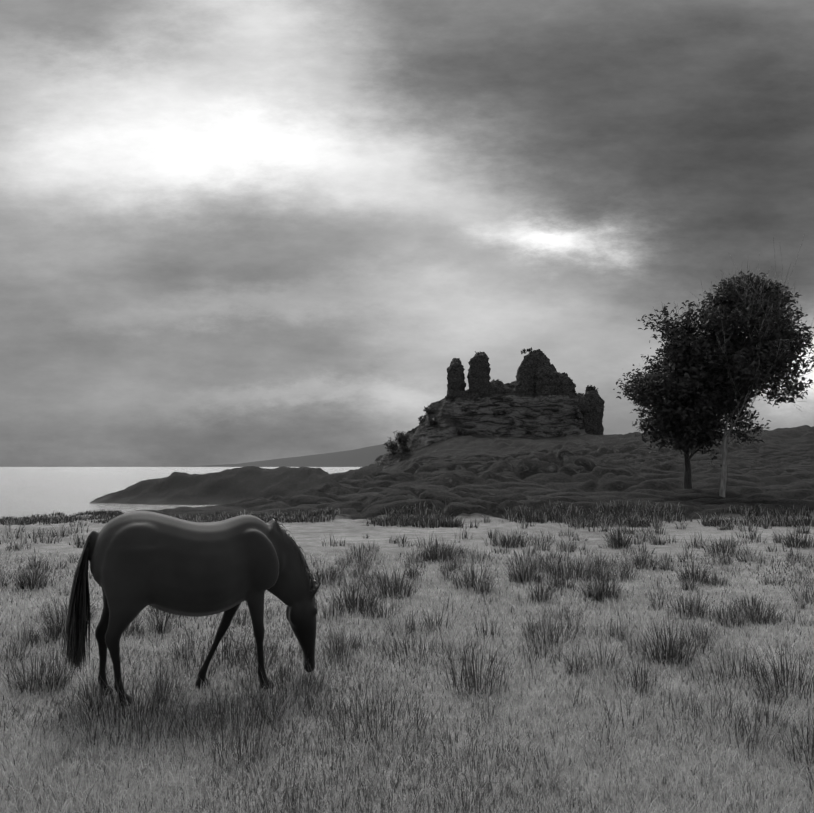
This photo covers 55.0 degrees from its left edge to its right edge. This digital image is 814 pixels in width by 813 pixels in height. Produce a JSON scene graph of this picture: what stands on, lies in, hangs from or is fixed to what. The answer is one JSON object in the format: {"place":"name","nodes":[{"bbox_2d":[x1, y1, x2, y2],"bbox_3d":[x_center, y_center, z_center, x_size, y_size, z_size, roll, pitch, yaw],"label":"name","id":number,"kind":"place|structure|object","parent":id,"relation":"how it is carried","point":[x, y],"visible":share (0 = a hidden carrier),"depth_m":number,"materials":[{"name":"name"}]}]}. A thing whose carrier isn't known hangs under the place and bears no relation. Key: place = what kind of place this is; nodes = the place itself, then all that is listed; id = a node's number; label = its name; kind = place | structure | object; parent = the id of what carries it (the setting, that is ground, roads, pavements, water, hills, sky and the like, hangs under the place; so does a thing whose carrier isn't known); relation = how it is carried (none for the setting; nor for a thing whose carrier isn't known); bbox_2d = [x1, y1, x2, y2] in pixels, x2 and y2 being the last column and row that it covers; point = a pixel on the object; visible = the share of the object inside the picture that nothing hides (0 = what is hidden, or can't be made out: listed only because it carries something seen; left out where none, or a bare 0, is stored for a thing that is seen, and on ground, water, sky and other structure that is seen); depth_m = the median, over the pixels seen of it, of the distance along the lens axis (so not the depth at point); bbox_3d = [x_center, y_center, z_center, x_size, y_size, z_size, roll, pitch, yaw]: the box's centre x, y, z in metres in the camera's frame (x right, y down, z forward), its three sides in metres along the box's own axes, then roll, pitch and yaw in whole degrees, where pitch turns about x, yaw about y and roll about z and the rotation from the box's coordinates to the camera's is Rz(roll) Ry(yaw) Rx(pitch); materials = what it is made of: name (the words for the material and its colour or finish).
{"place":"outdoors","nodes":[
{"label":"outdoors","id":0,"kind":"place"},
{"bbox_2d":[0,467,360,518],"bbox_3d":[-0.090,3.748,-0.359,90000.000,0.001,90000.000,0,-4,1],"label":"sea","id":1,"kind":"structure","parent":0,"point":[30,491],"depth_m":156.68,"materials":[{"name":"grey liquid"}]},
{"bbox_2d":[184,442,398,466],"bbox_3d":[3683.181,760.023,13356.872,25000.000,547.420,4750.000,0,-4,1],"label":"distant hills","id":2,"kind":"structure","parent":0,"point":[365,456],"depth_m":11686.39,"materials":[{"name":"grey"}]},
{"bbox_2d":[0,499,813,812],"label":"field grass","id":3,"kind":"structure","parent":0,"point":[672,649],"depth_m":6.30,"materials":[{"name":"grey plant"}]},
{"bbox_2d":[0,425,813,812],"bbox_3d":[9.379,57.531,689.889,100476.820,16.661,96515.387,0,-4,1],"label":"ground","id":4,"kind":"structure","parent":0,"point":[472,477],"depth_m":12.28,"materials":[{"name":"grey soil"}]},
{"bbox_2d":[60,511,321,705],"bbox_3d":[-1.654,1.537,6.203,2.021,1.428,0.669,2,-5,-23],"label":"horse","id":5,"kind":"object","parent":4,"relation":"on","point":[139,561],"visible":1,"depth_m":5.95},
{"bbox_2d":[373,393,586,469],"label":"castle rock","id":6,"kind":"object","parent":4,"relation":"on","point":[533,415],"visible":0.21,"depth_m":78.37,"materials":[{"name":"grey stone"}]},
{"bbox_2d":[383,431,409,453],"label":"bush","id":7,"kind":"object","parent":6,"relation":"on","point":[401,439],"visible":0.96,"depth_m":78.06,"materials":[{"name":"grey plant"}]},
{"bbox_2d":[445,349,604,435],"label":"castle ruin","id":8,"kind":"object","parent":6,"relation":"on","point":[537,373],"visible":0.58,"depth_m":80.15,"materials":[{"name":"stone"}]},
{"bbox_2d":[613,299,754,488],"bbox_3d":[12.597,-0.402,35.215,6.380,8.791,5.801,0,-4,1],"label":"rowan tree","id":9,"kind":"object","parent":4,"relation":"on","point":[682,394],"visible":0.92,"depth_m":33.76,"materials":[{"name":"black plant"}]},
{"bbox_2d":[693,234,813,496],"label":"rowan tree","id":10,"kind":"object","parent":4,"relation":"on","point":[775,345],"visible":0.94,"depth_m":32.88,"materials":[{"name":"black plant"}]},
{"bbox_2d":[0,0,813,466],"label":"sky","id":11,"kind":"structure","parent":0,"point":[232,231],"materials":[{"name":"grey"}]}
]}

